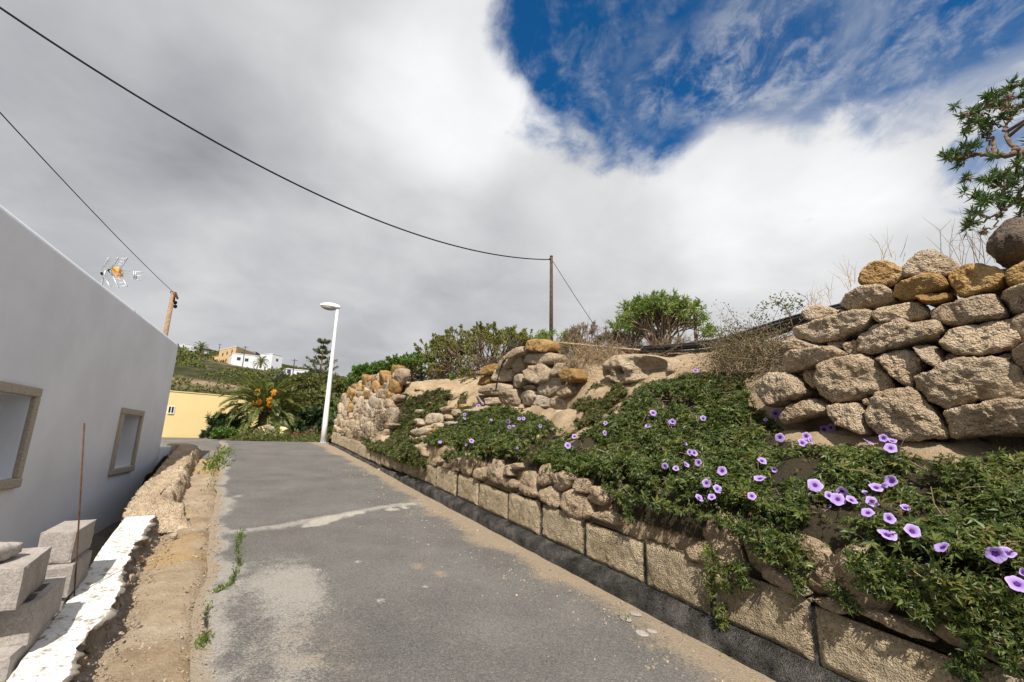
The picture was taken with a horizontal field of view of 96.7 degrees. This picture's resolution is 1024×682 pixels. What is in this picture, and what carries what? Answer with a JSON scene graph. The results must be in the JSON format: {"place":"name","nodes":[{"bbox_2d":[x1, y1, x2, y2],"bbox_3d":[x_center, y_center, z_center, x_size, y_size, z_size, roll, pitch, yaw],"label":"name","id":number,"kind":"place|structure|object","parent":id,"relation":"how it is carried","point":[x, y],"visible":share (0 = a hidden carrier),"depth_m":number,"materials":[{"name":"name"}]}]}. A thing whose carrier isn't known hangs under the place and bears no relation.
{"place":"outdoors","nodes":[
{"label":"outdoors","id":0,"kind":"place"},
{"bbox_2d":[87,520,120,567],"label":"yard ground","id":1,"kind":"structure","parent":0,"point":[100,539],"depth_m":7.02,"materials":[{"name":"soil"}]},
{"bbox_2d":[73,423,84,595],"bbox_3d":[-3.154,1.630,3.290,0.014,2.033,0.318,-1,-13,10],"label":"steel rod","id":2,"kind":"object","parent":1,"relation":"on","point":[79,508],"visible":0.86,"depth_m":3.32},
{"bbox_2d":[0,205,177,547],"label":"white house","id":3,"kind":"structure","parent":1,"relation":"on","point":[79,346],"depth_m":6.02,"materials":[{"name":"paint"}]},
{"bbox_2d":[0,381,42,490],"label":"window","id":4,"kind":"structure","parent":3,"relation":"in","point":[6,387],"depth_m":5.11,"materials":[{"name":"stone"}]},
{"bbox_2d":[100,257,143,287],"bbox_3d":[-6.873,-0.835,7.837,0.726,1.132,0.431,-3,-13,17],"label":"tv antenna","id":5,"kind":"object","parent":3,"relation":"attached to","point":[117,272],"visible":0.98,"depth_m":7.90,"materials":[{"name":"white metal"}]},
{"bbox_2d":[108,408,144,475],"bbox_3d":[-7.049,1.830,8.345,0.075,1.140,1.240,7,-14,-24],"label":"window","id":6,"kind":"structure","parent":3,"relation":"in","point":[112,471],"depth_m":8.10,"materials":[{"name":"stone"}]},
{"bbox_2d":[142,455,167,484],"bbox_3d":[-7.193,2.959,9.009,0.167,1.309,3.601,9,-14,-31],"label":"plastic sheet","id":7,"kind":"object","parent":1,"relation":"on","point":[154,470],"visible":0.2,"depth_m":8.95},
{"bbox_2d":[120,445,201,532],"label":"rubble wall","id":8,"kind":"structure","parent":1,"relation":"on","point":[159,493],"depth_m":6.25,"materials":[{"name":"stone"}]},
{"bbox_2d":[157,445,171,462],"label":"garden wall","id":9,"kind":"structure","parent":1,"relation":"on","point":[164,450],"depth_m":10.67,"materials":[{"name":"white paint"}]},
{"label":"concrete block","id":10,"kind":"object","parent":1,"relation":"on","visible":0},
{"bbox_2d":[0,619,51,681],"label":"concrete block","id":11,"kind":"object","parent":10,"relation":"on","point":[11,657],"depth_m":2.45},
{"bbox_2d":[0,576,66,647],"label":"concrete block","id":12,"kind":"object","parent":11,"relation":"on","point":[25,622],"depth_m":2.58,"materials":[{"name":"concrete"}]},
{"bbox_2d":[0,546,51,610],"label":"concrete block","id":13,"kind":"object","parent":12,"relation":"on","point":[22,575],"depth_m":2.54,"materials":[{"name":"concrete"}]},
{"bbox_2d":[0,542,23,560],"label":"block fragment","id":14,"kind":"object","parent":13,"relation":"on","point":[8,550],"visible":1,"depth_m":2.58,"materials":[{"name":"concrete"}]},
{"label":"concrete block","id":15,"kind":"object","parent":1,"relation":"on","visible":0},
{"bbox_2d":[52,591,73,619],"bbox_3d":[-3.383,1.946,3.348,0.243,0.221,0.523,8,-14,-28],"label":"concrete block","id":16,"kind":"object","parent":15,"relation":"on","point":[64,600],"depth_m":3.21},
{"bbox_2d":[45,550,91,597],"bbox_3d":[-3.358,1.728,3.382,0.242,0.222,0.523,8,-14,-29],"label":"concrete block","id":17,"kind":"object","parent":16,"relation":"on","point":[64,569],"depth_m":3.25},
{"bbox_2d":[38,519,96,563],"bbox_3d":[-3.388,1.522,3.470,0.202,0.220,0.552,8,-14,-30],"label":"concrete block","id":18,"kind":"object","parent":17,"relation":"on","point":[61,539],"depth_m":3.29,"materials":[{"name":"concrete"}]},
{"bbox_2d":[90,459,219,681],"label":"verge","id":19,"kind":"structure","parent":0,"point":[173,575],"depth_m":3.54,"materials":[{"name":"soil"}]},
{"bbox_2d":[6,515,160,681],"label":"parapet wall","id":20,"kind":"structure","parent":19,"relation":"on","point":[71,639],"depth_m":3.04,"materials":[{"name":"paint"}]},
{"bbox_2d":[167,443,195,452],"bbox_3d":[-8.423,2.777,11.616,0.684,0.348,0.665,8,-14,-29],"label":"kerb stone","id":21,"kind":"object","parent":19,"relation":"on","point":[174,446],"visible":0.23,"depth_m":11.36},
{"bbox_2d":[160,437,384,466],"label":"side road","id":22,"kind":"structure","parent":0,"point":[206,446],"depth_m":14.25,"materials":[{"name":"asphalt"}]},
{"bbox_2d":[253,425,287,435],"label":"garden wall","id":23,"kind":"structure","parent":22,"relation":"on","point":[269,427],"depth_m":24.16,"materials":[{"name":"stone"}]},
{"bbox_2d":[229,427,330,441],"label":"ground cover","id":24,"kind":"object","parent":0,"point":[250,436],"visible":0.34,"depth_m":18.83,"materials":[{"name":"green plant"}]},
{"bbox_2d":[171,347,400,472],"bbox_3d":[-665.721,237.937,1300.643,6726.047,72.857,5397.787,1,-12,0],"label":"hill","id":25,"kind":"structure","parent":0,"point":[189,372],"depth_m":49.33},
{"bbox_2d":[163,291,178,335],"bbox_3d":[-17.870,1.177,23.187,0.420,7.798,0.366,10,-15,-36],"label":"utility pole","id":26,"kind":"object","parent":25,"relation":"on","point":[172,301],"visible":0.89,"depth_m":23.73,"materials":[{"name":"beige wood"}]},
{"bbox_2d":[0,112,172,291],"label":"overhead cable","id":27,"kind":"object","parent":26,"relation":"attached to","point":[73,191],"visible":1,"depth_m":11.93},
{"bbox_2d":[192,341,209,354],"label":"palm tree","id":28,"kind":"object","parent":25,"relation":"on","point":[201,348],"visible":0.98,"depth_m":175.30,"materials":[{"name":"green plant"}]},
{"bbox_2d":[199,427,212,438],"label":"leafy bush","id":29,"kind":"object","parent":25,"relation":"on","point":[205,433],"visible":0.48,"depth_m":23.87,"materials":[{"name":"green plant"}]},
{"bbox_2d":[162,390,257,437],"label":"yellow building","id":30,"kind":"structure","parent":25,"relation":"on","point":[187,413],"depth_m":27.94,"materials":[{"name":"paint"}]},
{"bbox_2d":[167,406,174,413],"bbox_3d":[-20.358,4.118,27.174,0.070,0.460,0.340,-8,-15,35],"label":"window","id":31,"kind":"structure","parent":30,"relation":"in","point":[171,409],"depth_m":27.17,"materials":[{"name":"white paint"}]},
{"bbox_2d":[209,426,239,438],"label":"leafy bush","id":32,"kind":"object","parent":25,"relation":"on","point":[220,432],"visible":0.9,"depth_m":22.31,"materials":[{"name":"green plant"}]},
{"bbox_2d":[204,409,248,431],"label":"spiky bush","id":33,"kind":"object","parent":25,"relation":"on","point":[220,420],"visible":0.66,"depth_m":23.79,"materials":[{"name":"green plant"}]},
{"bbox_2d":[206,346,259,362],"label":"yellow house","id":34,"kind":"structure","parent":25,"relation":"on","point":[225,353],"depth_m":163.16,"materials":[{"name":"paint"}]},
{"bbox_2d":[228,353,265,369],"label":"white house","id":35,"kind":"structure","parent":25,"relation":"on","point":[236,359],"depth_m":146.32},
{"bbox_2d":[251,356,269,368],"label":"palm tree","id":36,"kind":"object","parent":25,"relation":"on","point":[262,361],"visible":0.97,"depth_m":137.84,"materials":[{"name":"green plant"}]},
{"bbox_2d":[215,374,310,435],"bbox_3d":[-14.036,4.003,25.800,4.913,4.362,5.057,1,-12,0],"label":"palm tree","id":37,"kind":"object","parent":25,"relation":"on","point":[264,400],"visible":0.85,"depth_m":25.04,"materials":[{"name":"leaf"},{"name":"bark"},{"name":"fruit"}]},
{"bbox_2d":[170,344,358,410],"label":"hillside scrub","id":38,"kind":"object","parent":25,"relation":"on","point":[186,354],"visible":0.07,"depth_m":60.65,"materials":[{"name":"green plant"}]},
{"bbox_2d":[260,353,282,369],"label":"white house","id":39,"kind":"structure","parent":25,"relation":"on","point":[275,360],"depth_m":159.06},
{"bbox_2d":[267,371,292,383],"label":"scrub bush","id":40,"kind":"object","parent":25,"relation":"on","point":[276,376],"visible":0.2,"depth_m":54.06,"materials":[{"name":"green plant"}]},
{"bbox_2d":[277,416,305,433],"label":"scrub bush","id":41,"kind":"object","parent":25,"relation":"on","point":[295,419],"visible":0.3,"depth_m":25.24,"materials":[{"name":"green plant"}]},
{"bbox_2d":[283,368,308,375],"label":"white house","id":42,"kind":"structure","parent":25,"relation":"on","point":[288,370],"depth_m":120.00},
{"bbox_2d":[278,386,314,417],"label":"scrub bush","id":43,"kind":"object","parent":25,"relation":"on","point":[292,388],"visible":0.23,"depth_m":30.77,"materials":[{"name":"green plant"}]},
{"bbox_2d":[277,387,325,421],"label":"scrub bush","id":44,"kind":"object","parent":25,"relation":"on","point":[318,397],"visible":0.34,"depth_m":32.72,"materials":[{"name":"green plant"}]},
{"bbox_2d":[285,374,323,391],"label":"scrub bush","id":45,"kind":"object","parent":25,"relation":"on","point":[306,381],"visible":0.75,"depth_m":47.91,"materials":[{"name":"green plant"}]},
{"bbox_2d":[293,405,336,434],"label":"scrub bush","id":46,"kind":"object","parent":25,"relation":"on","point":[313,415],"visible":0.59,"depth_m":25.74,"materials":[{"name":"green plant"}]},
{"bbox_2d":[299,338,338,389],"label":"norfolk pine","id":47,"kind":"object","parent":25,"relation":"on","point":[320,371],"visible":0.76,"depth_m":57.06,"materials":[{"name":"green plant"}]},
{"bbox_2d":[319,390,338,407],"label":"scrub bush","id":48,"kind":"object","parent":25,"relation":"on","point":[333,399],"visible":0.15,"depth_m":41.93,"materials":[{"name":"green plant"}]},
{"bbox_2d":[324,376,348,398],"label":"scrub bush","id":49,"kind":"object","parent":25,"relation":"on","point":[338,388],"visible":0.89,"depth_m":43.29,"materials":[{"name":"green plant"}]},
{"bbox_2d":[73,466,767,681],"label":"gravel","id":50,"kind":"structure","parent":0,"point":[94,677],"depth_m":3.87,"materials":[{"name":"gravel"}]},
{"bbox_2d":[127,574,135,582],"bbox_3d":[-3.263,2.034,3.901,0.058,0.066,0.097,7,-14,-25],"label":"stone chip","id":51,"kind":"object","parent":50,"relation":"on","point":[131,578],"visible":0.86,"depth_m":3.87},
{"bbox_2d":[189,441,775,681],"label":"road","id":52,"kind":"structure","parent":0,"point":[317,591],"depth_m":3.84,"materials":[{"name":"asphalt"}]},
{"bbox_2d":[317,303,340,443],"bbox_3d":[-7.194,1.149,17.451,0.890,5.471,0.433,5,-13,-17],"label":"street lamp","id":53,"kind":"object","parent":52,"relation":"on","point":[331,306],"visible":0.96,"depth_m":17.42,"materials":[{"name":"metal"}]},
{"bbox_2d":[194,444,733,658],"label":"weeds","id":54,"kind":"object","parent":52,"relation":"on","point":[205,637],"visible":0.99,"depth_m":4.88,"materials":[{"name":"green plant"}]},
{"bbox_2d":[628,611,641,616],"bbox_3d":[1.039,2.304,3.847,0.100,0.022,0.102,1,-12,0],"label":"stone chip","id":55,"kind":"object","parent":52,"relation":"on","point":[635,613],"visible":1,"depth_m":3.82,"materials":[{"name":"stone"}]},
{"bbox_2d":[635,629,648,636],"bbox_3d":[1.001,2.251,3.502,0.093,0.023,0.110,1,-12,0],"label":"stone chip","id":56,"kind":"object","parent":52,"relation":"on","point":[641,633],"visible":1,"depth_m":3.48,"materials":[{"name":"stone"}]},
{"bbox_2d":[329,432,1023,681],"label":"retaining wall","id":57,"kind":"structure","parent":52,"relation":"on","point":[778,631],"depth_m":3.57,"materials":[{"name":"stone"}]},
{"bbox_2d":[360,388,455,472],"bbox_3d":[-2.351,2.084,11.493,1.971,2.009,6.429,8,-14,-28],"label":"trailing plant","id":58,"kind":"object","parent":57,"relation":"on","point":[406,451],"visible":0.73,"depth_m":11.49,"materials":[{"name":"green plant"}]},
{"bbox_2d":[0,0,1023,382],"label":"sky","id":59,"kind":"structure","parent":0,"point":[731,152],"materials":[{"name":"white"}]},
{"bbox_2d":[327,326,1023,671],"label":"bank","id":60,"kind":"structure","parent":0,"point":[682,532],"depth_m":4.04,"materials":[{"name":"soil"}]},
{"bbox_2d":[322,401,341,434],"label":"leafy bush","id":61,"kind":"object","parent":60,"relation":"on","point":[329,428],"visible":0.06,"depth_m":20.57,"materials":[{"name":"green plant"}]},
{"bbox_2d":[345,362,388,386],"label":"leafy bush","id":62,"kind":"object","parent":60,"relation":"on","point":[359,370],"visible":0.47,"depth_m":17.84,"materials":[{"name":"green plant"}]},
{"bbox_2d":[333,365,409,442],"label":"dry stone wall","id":63,"kind":"structure","parent":60,"relation":"on","point":[366,389],"depth_m":13.96,"materials":[{"name":"stone"}]},
{"bbox_2d":[334,393,413,441],"bbox_3d":[-4.030,2.283,13.249,1.596,1.414,3.997,11,-16,-39],"label":"dry brush","id":64,"kind":"object","parent":60,"relation":"on","point":[379,419],"visible":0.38,"depth_m":12.27,"materials":[{"name":"brown plant"}]},
{"bbox_2d":[390,394,405,401],"bbox_3d":[-3.281,1.629,12.727,0.275,0.248,1.281,9,-15,-31],"label":"fallen stone","id":65,"kind":"object","parent":60,"relation":"on","point":[396,397],"visible":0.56,"depth_m":12.30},
{"bbox_2d":[372,353,426,380],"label":"leafy bush","id":66,"kind":"object","parent":60,"relation":"on","point":[383,365],"visible":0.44,"depth_m":17.03,"materials":[{"name":"green plant"}]},
{"bbox_2d":[390,351,447,382],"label":"leafy bush","id":67,"kind":"object","parent":60,"relation":"on","point":[408,360],"visible":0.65,"depth_m":16.86,"materials":[{"name":"green plant"}]},
{"bbox_2d":[414,418,425,425],"bbox_3d":[-2.383,2.094,11.752,0.291,0.210,0.797,9,-15,-32],"label":"fallen stone","id":68,"kind":"object","parent":60,"relation":"on","point":[420,421],"visible":0.66,"depth_m":11.51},
{"bbox_2d":[410,428,432,435],"bbox_3d":[-2.129,2.175,10.845,0.296,0.199,1.240,9,-14,-31],"label":"fallen stone","id":69,"kind":"object","parent":60,"relation":"on","point":[420,431],"visible":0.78,"depth_m":10.64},
{"bbox_2d":[424,413,443,423],"bbox_3d":[-1.887,1.915,11.234,0.310,0.281,1.237,8,-14,-29],"label":"fallen stone","id":70,"kind":"object","parent":60,"relation":"on","point":[432,418],"visible":0.81,"depth_m":11.07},
{"bbox_2d":[431,423,443,427],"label":"fallen stone","id":71,"kind":"object","parent":60,"relation":"on","point":[439,425],"visible":0.52,"depth_m":10.31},
{"bbox_2d":[413,333,480,378],"bbox_3d":[-2.415,0.674,17.128,2.738,1.939,3.237,1,-12,0],"label":"leafy bush","id":72,"kind":"object","parent":60,"relation":"on","point":[432,344],"visible":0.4,"depth_m":16.75,"materials":[{"name":"green plant"}]},
{"bbox_2d":[427,360,466,378],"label":"dry bush","id":73,"kind":"object","parent":60,"relation":"on","point":[444,367],"visible":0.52,"depth_m":15.58,"materials":[{"name":"brown plant"}]},
{"bbox_2d":[439,406,457,411],"bbox_3d":[-1.528,1.650,11.027,0.285,0.122,0.686,9,-15,-32],"label":"fallen stone","id":74,"kind":"object","parent":60,"relation":"on","point":[446,409],"visible":0.88,"depth_m":10.91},
{"bbox_2d":[426,390,474,405],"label":"trailing plant","id":75,"kind":"object","parent":60,"relation":"on","point":[463,398],"visible":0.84,"depth_m":11.39,"materials":[{"name":"green plant"}]},
{"bbox_2d":[451,409,462,415],"bbox_3d":[-1.212,1.643,10.443,0.315,0.208,0.656,9,-15,-31],"label":"fallen stone","id":76,"kind":"object","parent":60,"relation":"on","point":[454,412],"visible":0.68,"depth_m":10.33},
{"bbox_2d":[449,367,478,379],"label":"green plant","id":77,"kind":"object","parent":60,"relation":"on","point":[453,376],"visible":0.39,"depth_m":13.41,"materials":[{"name":"green plant"}]},
{"bbox_2d":[426,326,507,378],"bbox_3d":[-1.282,0.676,15.942,3.312,2.722,3.338,1,-12,0],"label":"leafy bush","id":78,"kind":"object","parent":60,"relation":"on","point":[442,339],"visible":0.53,"depth_m":15.40,"materials":[{"name":"green plant"}]},
{"bbox_2d":[463,356,500,376],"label":"dry bush","id":79,"kind":"object","parent":60,"relation":"on","point":[479,364],"visible":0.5,"depth_m":13.45,"materials":[{"name":"brown plant"}]},
{"bbox_2d":[451,321,532,378],"bbox_3d":[-0.417,0.452,14.073,2.977,2.339,2.829,1,-12,0],"label":"leafy bush","id":80,"kind":"object","parent":60,"relation":"on","point":[510,334],"visible":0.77,"depth_m":13.60,"materials":[{"name":"green plant"}]},
{"bbox_2d":[498,338,522,355],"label":"grey bush","id":81,"kind":"object","parent":60,"relation":"on","point":[510,344],"visible":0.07,"depth_m":13.35,"materials":[{"name":"green plant"}]},
{"bbox_2d":[476,339,587,412],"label":"dry stone wall","id":82,"kind":"structure","parent":60,"relation":"on","point":[527,367],"depth_m":8.75,"materials":[{"name":"stone"}]},
{"bbox_2d":[495,347,524,391],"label":"bent branch","id":83,"kind":"object","parent":82,"relation":"attached to","point":[500,370],"visible":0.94,"depth_m":9.71,"materials":[{"name":"brown wood"}]},
{"bbox_2d":[549,255,552,338],"bbox_3d":[1.670,-1.619,19.540,0.198,4.349,0.170,1,-12,0],"label":"utility pole","id":84,"kind":"object","parent":60,"relation":"on","point":[551,299],"visible":0.88,"depth_m":19.53,"materials":[{"name":"brown wood"}]},
{"bbox_2d":[0,7,550,259],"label":"overhead cable","id":85,"kind":"object","parent":84,"relation":"attached to","point":[75,57],"visible":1,"depth_m":11.30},
{"bbox_2d":[528,328,580,355],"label":"succulent bush","id":86,"kind":"object","parent":60,"relation":"on","point":[543,334],"visible":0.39,"depth_m":12.39,"materials":[{"name":"green plant"}]},
{"bbox_2d":[556,321,622,356],"bbox_3d":[2.016,0.074,11.552,1.818,1.176,1.496,9,-15,-31],"label":"bare bush","id":87,"kind":"object","parent":60,"relation":"on","point":[572,333],"visible":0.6,"depth_m":11.36,"materials":[{"name":"brown plant"}]},
{"bbox_2d":[559,382,628,441],"bbox_3d":[1.226,0.994,6.811,1.132,1.021,1.918,1,-12,0],"label":"trailing plant","id":88,"kind":"object","parent":60,"relation":"on","point":[591,409],"visible":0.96,"depth_m":6.75,"materials":[{"name":"green plant"}]},
{"bbox_2d":[591,329,635,348],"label":"grey bush","id":89,"kind":"object","parent":60,"relation":"on","point":[601,338],"visible":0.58,"depth_m":10.27,"materials":[{"name":"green plant"}]},
{"bbox_2d":[606,310,656,345],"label":"succulent bush","id":90,"kind":"object","parent":60,"relation":"on","point":[638,337],"visible":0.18,"depth_m":9.68,"materials":[{"name":"green plant"}]},
{"bbox_2d":[548,313,716,367],"bbox_3d":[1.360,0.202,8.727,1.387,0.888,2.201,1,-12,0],"label":"dry brush","id":91,"kind":"object","parent":60,"relation":"on","point":[602,346],"visible":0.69,"depth_m":8.06,"materials":[{"name":"plant"}]},
{"bbox_2d":[558,342,639,350],"bbox_3d":[1.539,0.088,8.937,0.042,0.607,2.534,9,-14,-31],"label":"dead cane","id":92,"kind":"object","parent":91,"relation":"on","point":[597,346],"visible":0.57,"depth_m":8.83,"materials":[{"name":"plant"}]},
{"bbox_2d":[602,354,681,383],"bbox_3d":[2.061,0.440,7.215,0.632,0.495,1.398,9,-14,-31],"label":"rock outcrop","id":93,"kind":"object","parent":60,"relation":"on","point":[627,369],"visible":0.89,"depth_m":7.06,"materials":[{"name":"stone"}]},
{"bbox_2d":[613,288,723,344],"bbox_3d":[2.964,-0.295,8.962,1.958,1.439,1.895,1,-12,0],"label":"succulent bush","id":94,"kind":"object","parent":60,"relation":"on","point":[639,312],"visible":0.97,"depth_m":8.52,"materials":[{"name":"green plant"}]},
{"bbox_2d":[663,334,691,349],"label":"dry shrub","id":95,"kind":"object","parent":60,"relation":"on","point":[676,340],"visible":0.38,"depth_m":7.95,"materials":[{"name":"brown plant"}]},
{"bbox_2d":[694,314,697,341],"bbox_3d":[3.505,-0.055,8.646,0.074,0.945,0.084,6,-13,-22],"label":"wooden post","id":96,"kind":"object","parent":60,"relation":"on","point":[695,334],"visible":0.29,"depth_m":8.66,"materials":[{"name":"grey wood"}]},
{"bbox_2d":[624,321,810,353],"bbox_3d":[3.737,-0.222,5.867,0.042,0.293,6.744,9,-14,-31],"label":"irrigation hose","id":97,"kind":"object","parent":60,"relation":"on","point":[677,351],"visible":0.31,"depth_m":7.35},
{"bbox_2d":[418,369,1023,681],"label":"morning glory vine","id":98,"kind":"object","parent":60,"relation":"on","point":[988,543],"visible":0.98,"depth_m":3.27,"materials":[{"name":"green plant"}]},
{"bbox_2d":[620,306,844,350],"bbox_3d":[3.741,-0.292,5.877,0.042,0.227,6.753,9,-14,-31],"label":"irrigation hose","id":99,"kind":"object","parent":60,"relation":"on","point":[779,323],"visible":0.37,"depth_m":6.93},
{"bbox_2d":[699,370,768,419],"bbox_3d":[2.579,0.585,5.291,0.606,0.725,1.366,-2,-13,16],"label":"trailing plant","id":100,"kind":"object","parent":60,"relation":"on","point":[738,379],"visible":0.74,"depth_m":5.32,"materials":[{"name":"green plant"}]},
{"bbox_2d":[633,310,847,353],"bbox_3d":[3.640,-0.201,6.215,0.042,0.249,7.352,9,-14,-31],"label":"irrigation hose","id":101,"kind":"object","parent":60,"relation":"on","point":[786,326],"visible":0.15,"depth_m":6.26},
{"bbox_2d":[668,291,820,386],"bbox_3d":[3.476,0.032,6.570,2.052,1.721,4.236,-6,-14,28],"label":"dry brush","id":102,"kind":"object","parent":60,"relation":"on","point":[751,347],"visible":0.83,"depth_m":5.56,"materials":[{"name":"brown plant"}]},
{"bbox_2d":[658,308,846,349],"bbox_3d":[3.645,-0.249,6.122,0.042,0.272,7.227,9,-14,-31],"label":"irrigation hose","id":103,"kind":"object","parent":60,"relation":"on","point":[796,321],"visible":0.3,"depth_m":6.92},
{"bbox_2d":[753,291,808,328],"bbox_3d":[3.497,-0.392,5.877,0.733,0.543,0.305,1,-12,0],"label":"tree","id":104,"kind":"object","parent":60,"relation":"on","point":[785,305],"visible":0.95,"depth_m":5.90,"materials":[{"name":"green plant"}]},
{"bbox_2d":[607,268,1007,349],"bbox_3d":[3.744,-0.329,6.175,0.042,0.297,7.110,9,-14,-31],"label":"irrigation hose","id":105,"kind":"object","parent":60,"relation":"on","point":[832,306],"visible":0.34,"depth_m":6.59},
{"bbox_2d":[795,256,857,304],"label":"dry grass","id":106,"kind":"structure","parent":60,"relation":"on","point":[814,301],"depth_m":5.23,"materials":[{"name":"plant"}]},
{"bbox_2d":[869,232,907,260],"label":"dry grass","id":107,"kind":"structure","parent":60,"relation":"on","point":[887,249],"depth_m":4.82,"materials":[{"name":"plant"}]},
{"bbox_2d":[755,249,1023,441],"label":"dry stone wall","id":108,"kind":"structure","parent":60,"relation":"on","point":[896,325],"depth_m":3.62,"materials":[{"name":"stone"}]},
{"bbox_2d":[986,217,1023,268],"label":"boulder","id":109,"kind":"object","parent":108,"relation":"on","point":[1005,245],"visible":0.98,"depth_m":3.27,"materials":[{"name":"stone"}]},
{"bbox_2d":[925,208,994,265],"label":"dry grass","id":110,"kind":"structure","parent":60,"relation":"on","point":[980,240],"depth_m":4.11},
{"bbox_2d":[934,72,1023,238],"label":"succulent tree","id":111,"kind":"object","parent":60,"relation":"on","point":[996,178],"visible":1,"depth_m":4.47,"materials":[{"name":"green plant"}]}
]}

